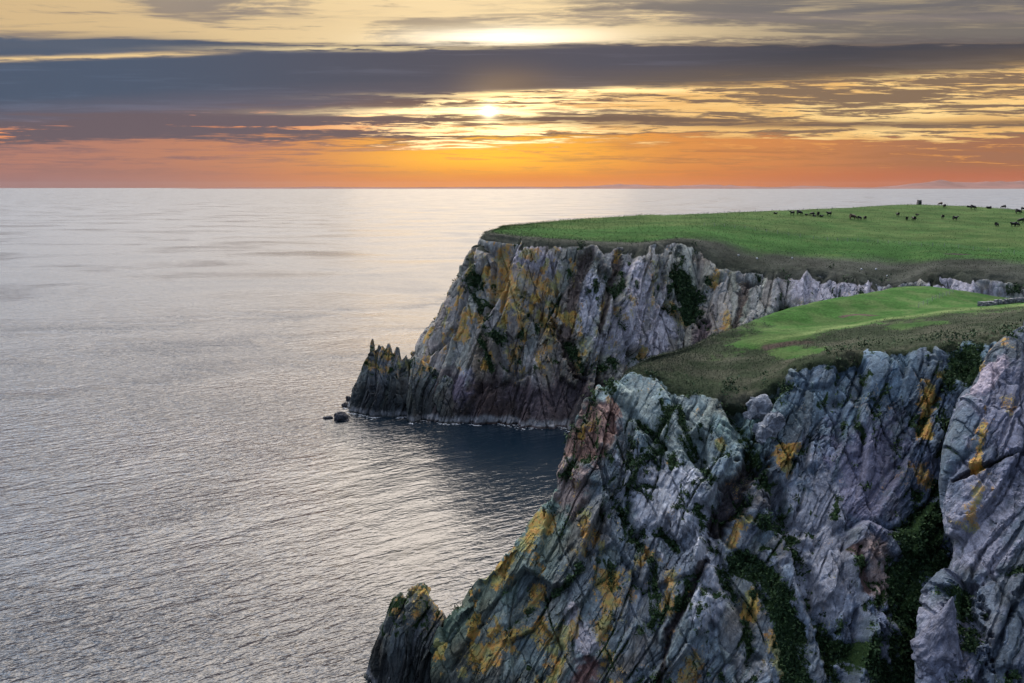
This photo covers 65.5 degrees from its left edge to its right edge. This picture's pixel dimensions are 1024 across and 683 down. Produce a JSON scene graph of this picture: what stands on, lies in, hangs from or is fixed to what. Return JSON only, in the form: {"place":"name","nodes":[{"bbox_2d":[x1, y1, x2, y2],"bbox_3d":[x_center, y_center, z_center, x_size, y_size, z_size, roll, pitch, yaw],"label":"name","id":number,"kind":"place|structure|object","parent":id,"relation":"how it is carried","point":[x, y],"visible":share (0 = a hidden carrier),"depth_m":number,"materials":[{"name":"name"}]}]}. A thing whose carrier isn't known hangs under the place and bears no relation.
{"place":"outdoors","nodes":[
{"label":"outdoors","id":0,"kind":"place"},
{"bbox_2d":[0,188,1023,682],"bbox_3d":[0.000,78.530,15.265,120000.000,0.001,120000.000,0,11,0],"label":"sea","id":1,"kind":"structure","parent":0,"point":[196,486],"depth_m":261.87,"materials":[{"name":"grey liquid"}]},
{"bbox_2d":[334,411,349,421],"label":"sea rock","id":2,"kind":"object","parent":1,"relation":"in","point":[341,416],"visible":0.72,"depth_m":276.67,"materials":[{"name":"grey stone"}]},
{"bbox_2d":[364,582,446,682],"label":"sea stack","id":3,"kind":"object","parent":1,"relation":"in","point":[416,617],"visible":0.85,"depth_m":125.92,"materials":[{"name":"grey stone"}]},
{"bbox_2d":[347,339,470,423],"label":"sea stack","id":4,"kind":"object","parent":1,"relation":"in","point":[389,383],"visible":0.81,"depth_m":281.68,"materials":[{"name":"grey stone"}]},
{"bbox_2d":[344,407,569,431],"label":"sea foam","id":5,"kind":"object","parent":1,"relation":"on","point":[451,423],"visible":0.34,"depth_m":273.86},
{"bbox_2d":[0,0,1023,187],"label":"sky","id":6,"kind":"structure","parent":0,"point":[94,93],"materials":[{"name":"orange"}]},
{"bbox_2d":[180,187,1023,188],"bbox_3d":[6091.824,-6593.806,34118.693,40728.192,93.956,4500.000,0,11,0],"label":"distant coast","id":7,"kind":"structure","parent":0,"point":[605,188],"depth_m":32360.31},
{"bbox_2d":[581,184,826,186],"bbox_3d":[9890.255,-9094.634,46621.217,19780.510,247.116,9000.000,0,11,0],"label":"distant hills","id":8,"kind":"structure","parent":0,"point":[624,185],"depth_m":44284.97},
{"bbox_2d":[410,204,1023,431],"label":"sea cliff","id":9,"kind":"structure","parent":0,"point":[546,393],"depth_m":281.88,"materials":[{"name":"grey stone"}]},
{"bbox_2d":[422,234,1023,375],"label":"cliff plants","id":10,"kind":"object","parent":9,"relation":"on","point":[688,299],"visible":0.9,"depth_m":282.66,"materials":[{"name":"green plant"}]},
{"bbox_2d":[479,229,1023,281],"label":"heather","id":11,"kind":"object","parent":9,"relation":"on","point":[577,238],"visible":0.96,"depth_m":290.70,"materials":[{"name":"plant"}]},
{"bbox_2d":[489,203,1023,258],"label":"pasture grass","id":12,"kind":"structure","parent":9,"relation":"on","point":[503,227],"depth_m":328.99,"materials":[{"name":"green plant"}]},
{"bbox_2d":[430,286,1023,682],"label":"headland","id":13,"kind":"structure","parent":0,"point":[584,606],"depth_m":124.73,"materials":[{"name":"grey stone"}]},
{"bbox_2d":[450,319,1023,682],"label":"shrubs","id":14,"kind":"object","parent":13,"relation":"on","point":[972,643],"visible":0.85,"depth_m":120.99,"materials":[{"name":"green plant"}]},
{"bbox_2d":[743,394,772,420],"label":"boulder","id":15,"kind":"object","parent":13,"relation":"on","point":[760,406],"visible":0.86,"depth_m":130.32,"materials":[{"name":"grey stone"}]},
{"bbox_2d":[752,411,785,444],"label":"boulder","id":16,"kind":"object","parent":13,"relation":"on","point":[771,424],"visible":0.96,"depth_m":126.64,"materials":[{"name":"grey stone"}]},
{"bbox_2d":[617,306,1023,405],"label":"heath grass","id":17,"kind":"structure","parent":13,"relation":"on","point":[668,361],"depth_m":142.03,"materials":[{"name":"green plant"}]},
{"bbox_2d":[918,288,953,307],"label":"fence","id":18,"kind":"object","parent":13,"relation":"on","point":[936,297],"visible":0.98,"depth_m":183.83,"materials":[{"name":"grey wood"}]},
{"bbox_2d":[977,297,1023,305],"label":"stone wall","id":19,"kind":"structure","parent":13,"relation":"on","point":[1000,301],"depth_m":184.85,"materials":[{"name":"grey stone"}]},
{"bbox_2d":[884,180,1023,187],"bbox_3d":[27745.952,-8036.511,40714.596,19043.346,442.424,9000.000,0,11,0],"label":"distant hills","id":20,"kind":"structure","parent":0,"point":[940,183],"depth_m":38231.06,"materials":[{"name":"grey"}]},
{"bbox_2d":[914,321,1023,682],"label":"rock buttress","id":21,"kind":"object","parent":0,"point":[981,485],"visible":0.94,"depth_m":108.06,"materials":[{"name":"grey stone"}]},
{"bbox_2d":[910,597,962,673],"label":"rock slab","id":22,"kind":"object","parent":21,"relation":"on","point":[934,644],"visible":0.84,"depth_m":101.77,"materials":[{"name":"grey stone"}]}
]}

